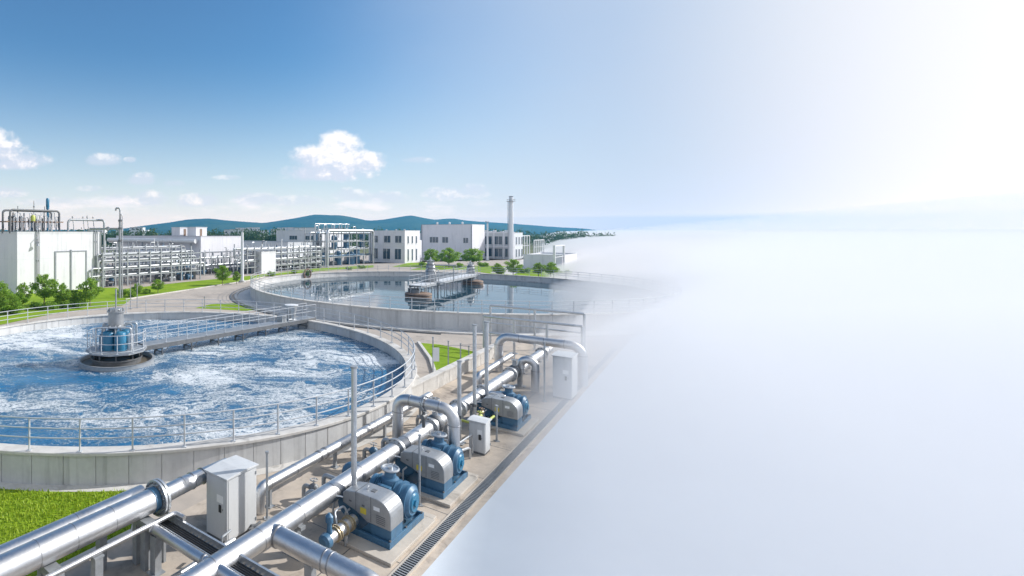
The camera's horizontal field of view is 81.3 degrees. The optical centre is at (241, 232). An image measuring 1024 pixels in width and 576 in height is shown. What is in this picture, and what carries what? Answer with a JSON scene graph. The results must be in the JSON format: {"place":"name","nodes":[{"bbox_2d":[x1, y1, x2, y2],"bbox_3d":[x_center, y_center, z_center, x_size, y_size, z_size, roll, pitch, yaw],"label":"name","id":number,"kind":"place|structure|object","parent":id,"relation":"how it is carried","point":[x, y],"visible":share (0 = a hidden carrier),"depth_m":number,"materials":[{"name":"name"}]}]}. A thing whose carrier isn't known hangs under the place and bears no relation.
{"place":"outdoors","nodes":[
{"label":"outdoors","id":0,"kind":"place"},
{"bbox_2d":[0,288,129,324],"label":"lawn","id":1,"kind":"structure","parent":0,"point":[107,294],"depth_m":59.75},
{"bbox_2d":[0,280,15,301],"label":"tree","id":2,"kind":"object","parent":1,"relation":"on","point":[4,289],"visible":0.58,"depth_m":54.04,"materials":[{"name":"green plant"}]},
{"bbox_2d":[0,293,22,314],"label":"tree","id":3,"kind":"object","parent":1,"relation":"on","point":[7,303],"visible":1,"depth_m":53.07,"materials":[{"name":"green plant"}]},
{"bbox_2d":[15,282,34,310],"bbox_3d":[-23.528,6.843,55.707,1.898,3.195,1.963,0,0,23],"label":"tree","id":4,"kind":"object","parent":1,"relation":"on","point":[21,292],"visible":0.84,"depth_m":55.60,"materials":[{"name":"green plant"}]},
{"bbox_2d":[28,301,45,309],"bbox_3d":[-22.264,7.918,56.694,2.284,1.050,1.389,0,0,31],"label":"shrub","id":5,"kind":"object","parent":1,"relation":"on","point":[40,304],"visible":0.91,"depth_m":56.50,"materials":[{"name":"green plant"}]},
{"bbox_2d":[28,274,59,302],"bbox_3d":[-22.628,6.550,59.409,3.082,3.798,3.775,0,0,-33],"label":"tree","id":6,"kind":"object","parent":1,"relation":"on","point":[46,292],"visible":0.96,"depth_m":59.12,"materials":[{"name":"green plant"}]},
{"bbox_2d":[45,300,63,308],"bbox_3d":[-20.513,7.881,57.008,1.495,1.131,2.460,0,0,15],"label":"shrub","id":7,"kind":"object","parent":1,"relation":"on","point":[50,303],"visible":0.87,"depth_m":56.37,"materials":[{"name":"green plant"}]},
{"bbox_2d":[53,282,70,307],"bbox_3d":[-19.933,6.960,57.481,1.950,2.954,2.017,0,0,-24],"label":"tree","id":8,"kind":"object","parent":1,"relation":"on","point":[63,293],"visible":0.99,"depth_m":57.27,"materials":[{"name":"green plant"}]},
{"bbox_2d":[70,297,88,307],"bbox_3d":[-18.337,7.844,58.357,2.635,1.211,1.602,0,0,37],"label":"shrub","id":9,"kind":"object","parent":1,"relation":"on","point":[77,300],"visible":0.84,"depth_m":57.98,"materials":[{"name":"green plant"}]},
{"bbox_2d":[75,277,104,305],"bbox_3d":[-17.112,6.750,58.872,3.084,3.388,3.091,0,0,3],"label":"tree","id":10,"kind":"object","parent":1,"relation":"on","point":[90,293],"visible":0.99,"depth_m":58.46,"materials":[{"name":"green plant"}]},
{"bbox_2d":[89,207,122,297],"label":"vent stack","id":11,"kind":"object","parent":1,"relation":"on","point":[107,228],"visible":1,"depth_m":66.56,"materials":[{"name":"metal"}]},
{"bbox_2d":[0,487,131,575],"bbox_3d":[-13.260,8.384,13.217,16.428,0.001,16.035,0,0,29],"label":"lawn","id":12,"kind":"structure","parent":0,"point":[68,556],"depth_m":15.74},
{"bbox_2d":[197,303,257,310],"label":"lawn","id":13,"kind":"structure","parent":0,"point":[223,306],"depth_m":58.18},
{"bbox_2d":[126,265,373,297],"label":"lawn","id":14,"kind":"structure","parent":0,"point":[172,287],"depth_m":85.60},
{"bbox_2d":[151,279,163,289],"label":"tree","id":15,"kind":"object","parent":14,"relation":"on","point":[157,282],"visible":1,"depth_m":71.80,"materials":[{"name":"green plant"}]},
{"bbox_2d":[214,265,230,284],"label":"tree","id":16,"kind":"object","parent":14,"relation":"on","point":[219,275],"visible":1,"depth_m":82.48,"materials":[{"name":"green plant"}]},
{"bbox_2d":[0,252,732,526],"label":"yard paving","id":17,"kind":"structure","parent":0,"point":[676,269],"depth_m":81.00,"materials":[{"name":"concrete"}]},
{"bbox_2d":[0,228,101,293],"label":"process hall","id":18,"kind":"structure","parent":17,"relation":"on","point":[68,258],"depth_m":73.46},
{"bbox_2d":[0,198,62,232],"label":"roof plant","id":19,"kind":"object","parent":18,"relation":"on","point":[33,222],"visible":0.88,"depth_m":74.19,"materials":[{"name":"metal"}]},
{"bbox_2d":[56,252,69,290],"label":"door","id":20,"kind":"structure","parent":18,"relation":"in","point":[62,258],"depth_m":74.86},
{"bbox_2d":[72,252,85,289],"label":"door","id":21,"kind":"structure","parent":18,"relation":"in","point":[78,258],"depth_m":76.60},
{"bbox_2d":[67,216,104,285],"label":"roof pipe","id":22,"kind":"object","parent":18,"relation":"on","point":[83,220],"visible":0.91,"depth_m":79.31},
{"bbox_2d":[59,529,131,566],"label":"kerb","id":23,"kind":"structure","parent":17,"relation":"on","point":[92,549],"depth_m":13.52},
{"bbox_2d":[101,239,184,279],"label":"pipe rack","id":24,"kind":"object","parent":17,"relation":"on","point":[132,247],"visible":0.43,"depth_m":96.42,"materials":[{"name":"metal"}]},
{"bbox_2d":[90,239,204,287],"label":"pipe rack","id":25,"kind":"object","parent":17,"relation":"on","point":[189,273],"visible":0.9,"depth_m":87.09,"materials":[{"name":"metal"}]},
{"bbox_2d":[107,238,196,264],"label":"wall pipe","id":26,"kind":"object","parent":17,"relation":"on","point":[159,240],"depth_m":117.19,"materials":[{"name":"metal"}]},
{"bbox_2d":[116,235,240,272],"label":"long hall","id":27,"kind":"structure","parent":17,"relation":"on","point":[216,245],"depth_m":112.65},
{"bbox_2d":[171,227,186,235],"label":"roof unit","id":28,"kind":"structure","parent":27,"relation":"on","point":[179,231],"depth_m":114.89,"materials":[{"name":"paint"}]},
{"bbox_2d":[187,227,207,235],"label":"roof unit","id":29,"kind":"structure","parent":27,"relation":"on","point":[196,231],"depth_m":112.56,"materials":[{"name":"paint"}]},
{"bbox_2d":[126,276,264,298],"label":"kerb","id":30,"kind":"structure","parent":17,"relation":"on","point":[188,289],"depth_m":75.46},
{"bbox_2d":[0,299,416,484],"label":"aeration tank","id":31,"kind":"object","parent":17,"relation":"on","point":[79,465],"visible":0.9,"depth_m":18.31,"materials":[{"name":"concrete"}]},
{"bbox_2d":[0,319,403,446],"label":"water","id":32,"kind":"structure","parent":31,"relation":"in","point":[43,374],"depth_m":27.46,"materials":[{"name":"liquid"}]},
{"bbox_2d":[78,289,154,371],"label":"mixer drive","id":33,"kind":"structure","parent":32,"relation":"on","point":[114,350],"depth_m":31.33,"materials":[{"name":"metal"}]},
{"bbox_2d":[0,374,419,491],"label":"tank walk","id":34,"kind":"structure","parent":31,"relation":"attached to","point":[275,468],"depth_m":17.24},
{"bbox_2d":[134,303,315,354],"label":"walkway bridge","id":35,"kind":"structure","parent":31,"relation":"on","point":[161,344],"depth_m":37.30,"materials":[{"name":"metal"}]},
{"bbox_2d":[277,304,297,321],"bbox_3d":[3.742,6.485,42.261,1.960,1.270,1.120,0,0,-42],"label":"gear unit","id":36,"kind":"object","parent":35,"relation":"on","point":[281,318],"visible":0.97,"depth_m":42.12,"materials":[{"name":"paint"}]},
{"bbox_2d":[193,247,245,273],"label":"pipe rack","id":37,"kind":"object","parent":17,"relation":"on","point":[217,265],"visible":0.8,"depth_m":107.64,"materials":[{"name":"metal"}]},
{"bbox_2d":[238,228,244,281],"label":"light column","id":38,"kind":"structure","parent":17,"relation":"on","point":[242,257],"depth_m":87.84,"materials":[{"name":"metal"}]},
{"bbox_2d":[249,251,275,273],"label":"shed","id":39,"kind":"structure","parent":17,"relation":"on","point":[266,261],"depth_m":107.15,"materials":[{"name":"paint"}]},
{"bbox_2d":[244,240,311,261],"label":"long store","id":40,"kind":"structure","parent":17,"relation":"on","point":[259,243],"depth_m":155.45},
{"bbox_2d":[233,239,323,274],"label":"pipe rack","id":41,"kind":"object","parent":17,"relation":"on","point":[248,267],"visible":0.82,"depth_m":114.14,"materials":[{"name":"metal"}]},
{"bbox_2d":[273,250,315,270],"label":"pipe rack","id":42,"kind":"object","parent":17,"relation":"on","point":[290,266],"visible":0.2,"depth_m":118.43,"materials":[{"name":"metal"}]},
{"bbox_2d":[276,230,348,253],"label":"pale block","id":43,"kind":"structure","parent":17,"relation":"on","point":[291,235],"depth_m":213.10,"materials":[{"name":"paint"}]},
{"bbox_2d":[230,286,440,334],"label":"kerb","id":44,"kind":"structure","parent":17,"relation":"on","point":[338,324],"depth_m":45.91,"materials":[{"name":"concrete"}]},
{"bbox_2d":[304,225,371,266],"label":"pipe rack","id":45,"kind":"object","parent":17,"relation":"on","point":[333,256],"visible":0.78,"depth_m":133.97,"materials":[{"name":"metal"}]},
{"bbox_2d":[65,343,621,575],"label":"pump deck","id":46,"kind":"structure","parent":17,"relation":"on","point":[286,493],"depth_m":17.06,"materials":[{"name":"concrete"}]},
{"bbox_2d":[0,485,144,570],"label":"trunk pipe","id":47,"kind":"object","parent":46,"relation":"on","point":[39,532],"visible":0.36,"depth_m":12.41,"materials":[{"name":"metal"}]},
{"bbox_2d":[0,458,225,575],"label":"trunk pipe","id":48,"kind":"object","parent":46,"relation":"on","point":[42,554],"visible":0.94,"depth_m":12.20,"materials":[{"name":"metal"}]},
{"bbox_2d":[45,511,185,575],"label":"service pipe","id":49,"kind":"object","parent":46,"relation":"on","point":[96,556],"visible":1,"depth_m":11.70,"materials":[{"name":"metal"}]},
{"bbox_2d":[146,524,240,575],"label":"cross pipe","id":50,"kind":"object","parent":46,"relation":"on","point":[159,534],"visible":0.69,"depth_m":12.41,"materials":[{"name":"metal"}]},
{"bbox_2d":[171,529,235,575],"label":"drain line","id":51,"kind":"object","parent":46,"relation":"on","point":[192,564],"visible":0.42,"depth_m":12.44,"materials":[{"name":"metal"}]},
{"bbox_2d":[159,512,278,575],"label":"cable tray","id":52,"kind":"object","parent":46,"relation":"on","point":[200,540],"visible":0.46,"depth_m":12.32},
{"bbox_2d":[204,455,260,542],"bbox_3d":[-0.229,7.475,14.584,1.055,1.850,1.300,0,0,43],"label":"control cabinet","id":53,"kind":"object","parent":46,"relation":"on","point":[231,493],"visible":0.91,"depth_m":14.29,"materials":[{"name":"metal"}]},
{"bbox_2d":[264,451,269,520],"bbox_3d":[0.737,7.408,15.251,0.180,1.983,0.180,0,0,0],"label":"post","id":54,"kind":"object","parent":46,"relation":"on","point":[266,517],"visible":0.96,"depth_m":15.22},
{"bbox_2d":[302,473,335,497],"bbox_3d":[2.444,7.855,15.962,1.470,1.050,0.292,0,0,43],"label":"link pipe","id":55,"kind":"object","parent":46,"relation":"on","point":[313,485],"visible":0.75,"depth_m":16.07,"materials":[{"name":"metal"}]},
{"bbox_2d":[271,524,378,575],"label":"branch pipe","id":56,"kind":"object","parent":46,"relation":"on","point":[312,556],"visible":0.96,"depth_m":11.81,"materials":[{"name":"metal"}]},
{"bbox_2d":[318,505,358,547],"bbox_3d":[2.515,7.795,13.729,0.522,1.190,1.528,0,0,43],"label":"strainer","id":57,"kind":"object","parent":46,"relation":"on","point":[341,529],"visible":0.93,"depth_m":13.49,"materials":[{"name":"metal"}]},
{"bbox_2d":[256,392,432,514],"bbox_3d":[4.635,7.945,20.012,0.370,0.900,12.385,0,0,43],"label":"slim pipe","id":58,"kind":"object","parent":46,"relation":"on","point":[299,466],"visible":0.76,"depth_m":17.61,"materials":[{"name":"metal"}]},
{"bbox_2d":[178,346,553,575],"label":"pipe","id":59,"kind":"object","parent":46,"relation":"on","point":[256,541],"visible":0.68,"depth_m":14.57,"materials":[{"name":"metal"}]},
{"bbox_2d":[428,397,444,430],"bbox_3d":[7.483,7.070,20.152,0.700,1.360,0.374,0,0,43],"label":"pipe elbow","id":60,"kind":"object","parent":59,"relation":"attached to","point":[435,415],"visible":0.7,"depth_m":20.00,"materials":[{"name":"metal"}]},
{"bbox_2d":[362,438,388,459],"bbox_3d":[4.998,7.855,18.707,1.470,1.050,0.292,0,0,43],"label":"link pipe","id":61,"kind":"object","parent":46,"relation":"on","point":[372,450],"visible":0.66,"depth_m":18.85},
{"bbox_2d":[324,516,434,566],"bbox_3d":[3.921,8.348,14.717,2.030,0.095,2.750,0,0,43],"label":"pump pad","id":62,"kind":"object","parent":46,"relation":"on","point":[401,547],"visible":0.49,"depth_m":13.79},
{"bbox_2d":[347,365,357,487],"bbox_3d":[3.120,6.116,14.987,0.650,4.569,0.400,0,0,43],"label":"steel pole","id":63,"kind":"object","parent":62,"relation":"on","point":[354,368],"visible":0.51,"depth_m":14.84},
{"bbox_2d":[332,464,423,549],"bbox_3d":[3.870,7.570,14.916,1.876,1.460,2.228,0,0,43],"label":"pump","id":64,"kind":"object","parent":62,"relation":"on","point":[382,507],"visible":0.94,"depth_m":14.30,"materials":[{"name":"metal"}]},
{"bbox_2d":[418,434,422,506],"bbox_3d":[5.466,7.304,16.003,0.180,2.192,0.180,0,0,0],"label":"post","id":65,"kind":"object","parent":46,"relation":"on","point":[419,467],"visible":0.94,"depth_m":15.98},
{"bbox_2d":[392,394,459,446],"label":"pipe arch","id":66,"kind":"structure","parent":46,"relation":"on","point":[424,403],"depth_m":18.63,"materials":[{"name":"metal"}]},
{"bbox_2d":[275,345,593,575],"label":"deck joints","id":67,"kind":"object","parent":46,"relation":"on","point":[463,453],"visible":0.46,"depth_m":18.38,"materials":[{"name":"metal"}]},
{"bbox_2d":[398,474,477,507],"bbox_3d":[6.428,8.348,17.411,2.030,0.095,2.450,0,0,43],"label":"pump pad","id":68,"kind":"object","parent":46,"relation":"on","point":[455,495],"visible":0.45,"depth_m":16.48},
{"bbox_2d":[392,431,467,498],"bbox_3d":[6.275,7.570,17.500,1.876,1.460,2.228,0,0,43],"label":"pump","id":69,"kind":"object","parent":68,"relation":"on","point":[444,475],"visible":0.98,"depth_m":16.92,"materials":[{"name":"metal"}]},
{"bbox_2d":[394,467,505,575],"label":"drain channel","id":70,"kind":"object","parent":46,"relation":"on","point":[435,537],"visible":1,"depth_m":14.07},
{"bbox_2d":[392,348,617,575],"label":"drain grating","id":71,"kind":"object","parent":70,"relation":"on","point":[510,458],"visible":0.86,"depth_m":17.25,"materials":[{"name":"metal"}]},
{"bbox_2d":[429,434,472,458],"bbox_3d":[7.839,7.900,19.093,1.920,0.960,0.887,0,0,-8],"label":"bent pipe","id":72,"kind":"object","parent":46,"relation":"on","point":[466,448],"visible":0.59,"depth_m":19.23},
{"bbox_2d":[457,360,465,445],"bbox_3d":[8.573,6.750,20.832,0.670,3.300,0.400,0,0,43],"label":"steel pole","id":73,"kind":"object","parent":46,"relation":"on","point":[459,391],"visible":0.72,"depth_m":20.67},
{"bbox_2d":[468,324,476,429],"bbox_3d":[9.815,6.152,22.196,0.630,4.496,0.400,0,0,43],"label":"steel pole","id":74,"kind":"object","parent":46,"relation":"on","point":[474,404],"visible":0.81,"depth_m":22.06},
{"bbox_2d":[467,415,491,455],"bbox_3d":[9.118,7.755,19.942,0.680,1.290,0.720,0,0,43],"label":"control cabinet","id":75,"kind":"object","parent":46,"relation":"on","point":[479,428],"visible":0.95,"depth_m":19.71,"materials":[{"name":"metal"}]},
{"bbox_2d":[477,352,513,384],"bbox_3d":[14.448,7.836,29.545,0.320,1.088,6.063,0,0,43],"label":"bypass pipe","id":76,"kind":"object","parent":46,"relation":"on","point":[498,363],"visible":0.65,"depth_m":29.05,"materials":[{"name":"metal"}]},
{"bbox_2d":[388,348,618,575],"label":"drain kerb","id":77,"kind":"structure","parent":46,"relation":"on","point":[455,523],"depth_m":16.51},
{"bbox_2d":[490,418,538,436],"bbox_3d":[11.649,8.348,22.934,2.030,0.095,2.450,0,0,43],"label":"pump pad","id":78,"kind":"object","parent":46,"relation":"on","point":[527,427],"visible":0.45,"depth_m":22.03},
{"bbox_2d":[483,321,488,396],"bbox_3d":[10.896,6.189,23.379,0.600,4.421,0.400,0,0,43],"label":"steel pole","id":79,"kind":"object","parent":78,"relation":"on","point":[486,358],"visible":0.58,"depth_m":23.25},
{"bbox_2d":[477,384,530,430],"bbox_3d":[11.496,7.570,23.023,1.876,1.460,2.228,0,0,43],"label":"pump","id":80,"kind":"object","parent":78,"relation":"on","point":[513,409],"visible":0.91,"depth_m":22.34,"materials":[{"name":"metal"}]},
{"bbox_2d":[517,356,539,392],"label":"pipe arch","id":81,"kind":"structure","parent":46,"relation":"on","point":[535,371],"depth_m":27.32,"materials":[{"name":"metal"}]},
{"bbox_2d":[483,315,583,360],"bbox_3d":[19.236,7.110,34.690,6.060,2.580,0.160,0,0,43],"label":"steel portal","id":82,"kind":"object","parent":46,"relation":"on","point":[552,323],"visible":0.69,"depth_m":34.49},
{"bbox_2d":[489,304,585,349],"bbox_3d":[20.951,6.910,37.193,6.160,2.980,0.160,0,0,43],"label":"steel portal","id":83,"kind":"object","parent":46,"relation":"on","point":[524,308],"visible":0.9,"depth_m":37.13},
{"bbox_2d":[494,333,587,386],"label":"pipe arch","id":84,"kind":"structure","parent":46,"relation":"on","point":[582,363],"depth_m":29.37,"materials":[{"name":"metal"}]},
{"bbox_2d":[551,350,578,400],"bbox_3d":[16.581,7.295,26.677,0.930,2.210,1.450,0,0,43],"label":"control cabinet","id":85,"kind":"object","parent":46,"relation":"on","point":[564,374],"visible":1,"depth_m":26.22,"materials":[{"name":"metal"}]},
{"bbox_2d":[326,229,373,266],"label":"pipe arch","id":86,"kind":"structure","parent":17,"relation":"on","point":[340,230],"depth_m":130.22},
{"bbox_2d":[369,229,421,262],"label":"office block","id":87,"kind":"structure","parent":17,"relation":"on","point":[398,246],"depth_m":145.29,"materials":[{"name":"paint"}]},
{"bbox_2d":[417,341,435,370],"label":"kerb","id":88,"kind":"structure","parent":17,"relation":"on","point":[426,353],"depth_m":35.60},
{"bbox_2d":[234,287,639,336],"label":"kerb","id":89,"kind":"structure","parent":17,"relation":"on","point":[481,334],"depth_m":43.47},
{"bbox_2d":[420,222,484,259],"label":"block","id":90,"kind":"structure","parent":17,"relation":"on","point":[461,237],"depth_m":162.89,"materials":[{"name":"paint"}]},
{"bbox_2d":[411,343,494,395],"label":"wall","id":91,"kind":"structure","parent":17,"relation":"on","point":[435,380],"depth_m":28.86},
{"bbox_2d":[250,265,682,331],"bbox_3d":[25.700,7.093,68.400,49.340,2.634,49.340,0,0,0],"label":"settling tank","id":92,"kind":"object","parent":17,"relation":"on","point":[671,312],"visible":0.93,"depth_m":47.74,"materials":[{"name":"concrete"}]},
{"bbox_2d":[260,277,667,313],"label":"water","id":93,"kind":"structure","parent":92,"relation":"in","point":[514,293],"depth_m":64.29,"materials":[{"name":"blue liquid"}]},
{"bbox_2d":[405,284,431,298],"bbox_3d":[21.138,7.160,62.313,3.160,1.840,3.160,0,0,0],"label":"pontoon","id":94,"kind":"object","parent":93,"relation":"on","point":[415,293],"visible":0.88,"depth_m":61.31,"materials":[{"name":"concrete"}]},
{"bbox_2d":[409,267,477,293],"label":"walkway bridge","id":95,"kind":"structure","parent":94,"relation":"on","point":[461,277],"depth_m":69.23,"materials":[{"name":"paint"}]},
{"bbox_2d":[417,265,455,292],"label":"service platform","id":96,"kind":"structure","parent":95,"relation":"on","point":[440,281],"depth_m":65.92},
{"bbox_2d":[423,257,438,281],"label":"drive tower","id":97,"kind":"structure","parent":96,"relation":"on","point":[430,268],"depth_m":65.48,"materials":[{"name":"metal"}]},
{"bbox_2d":[463,273,482,284],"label":"pontoon","id":98,"kind":"object","parent":93,"relation":"on","point":[477,282],"visible":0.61,"depth_m":77.53,"materials":[{"name":"metal"}]},
{"bbox_2d":[237,289,704,334],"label":"tank walk","id":99,"kind":"structure","parent":92,"relation":"attached to","point":[690,317],"depth_m":46.96,"materials":[{"name":"concrete"}]},
{"bbox_2d":[507,196,515,260],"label":"chimney","id":100,"kind":"object","parent":17,"relation":"on","point":[510,233],"visible":0.96,"depth_m":155.54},
{"bbox_2d":[503,259,522,274],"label":"tree","id":101,"kind":"object","parent":17,"relation":"on","point":[510,267],"visible":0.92,"depth_m":98.66,"materials":[{"name":"green plant"}]},
{"bbox_2d":[523,252,576,269],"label":"building","id":102,"kind":"structure","parent":17,"relation":"on","point":[532,259],"depth_m":122.13,"materials":[{"name":"paint"}]},
{"bbox_2d":[553,245,564,268],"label":"gantry","id":103,"kind":"object","parent":17,"relation":"on","point":[554,254],"visible":0.91,"depth_m":113.59,"materials":[{"name":"metal"}]},
{"bbox_2d":[0,215,774,234],"bbox_3d":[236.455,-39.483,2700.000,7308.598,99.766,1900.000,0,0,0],"label":"hills","id":104,"kind":"structure","parent":0,"point":[410,222],"depth_m":2164.93,"materials":[{"name":"plant"}]},
{"bbox_2d":[421,343,472,369],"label":"lawn","id":105,"kind":"structure","parent":0,"point":[454,355],"depth_m":36.05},
{"bbox_2d":[412,265,569,277],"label":"lawn","id":106,"kind":"structure","parent":0,"point":[488,269],"depth_m":114.95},
{"bbox_2d":[423,248,439,261],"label":"tree","id":107,"kind":"object","parent":106,"relation":"on","point":[433,254],"visible":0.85,"depth_m":129.38,"materials":[{"name":"green plant"}]},
{"bbox_2d":[437,247,461,266],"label":"tree","id":108,"kind":"object","parent":106,"relation":"on","point":[450,253],"visible":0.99,"depth_m":124.36,"materials":[{"name":"green plant"}]},
{"bbox_2d":[460,248,484,262],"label":"tree","id":109,"kind":"object","parent":106,"relation":"on","point":[469,255],"visible":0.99,"depth_m":129.10,"materials":[{"name":"green plant"}]},
{"bbox_2d":[542,262,559,276],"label":"tree","id":110,"kind":"object","parent":106,"relation":"on","point":[551,266],"visible":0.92,"depth_m":97.24,"materials":[{"name":"green plant"}]},
{"bbox_2d":[484,230,522,258],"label":"glazed building","id":111,"kind":"structure","parent":0,"point":[498,245],"depth_m":166.37,"materials":[{"name":"paint"}]},
{"bbox_2d":[0,0,1023,232],"label":"sky","id":112,"kind":"structure","parent":0,"point":[646,116],"materials":[{"name":"blue"}]},
{"bbox_2d":[491,250,552,274],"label":"access road","id":113,"kind":"structure","parent":0,"point":[512,273],"depth_m":132.28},
{"bbox_2d":[533,239,543,252],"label":"gantry","id":114,"kind":"object","parent":113,"relation":"on","point":[542,245],"visible":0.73,"depth_m":193.95,"materials":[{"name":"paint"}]},
{"bbox_2d":[101,233,1023,271],"bbox_3d":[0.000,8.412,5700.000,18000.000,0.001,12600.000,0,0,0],"label":"ground","id":115,"kind":"structure","parent":0,"point":[648,244],"depth_m":400.35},
{"bbox_2d":[1,227,619,246],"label":"woods","id":116,"kind":"object","parent":115,"relation":"on","point":[583,237],"visible":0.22,"depth_m":310.76,"materials":[{"name":"plant"}]},
{"bbox_2d":[422,247,1023,575],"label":"fog","id":117,"kind":"object","parent":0,"point":[777,411],"visible":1,"depth_m":21.10,"materials":[{"name":"white"}]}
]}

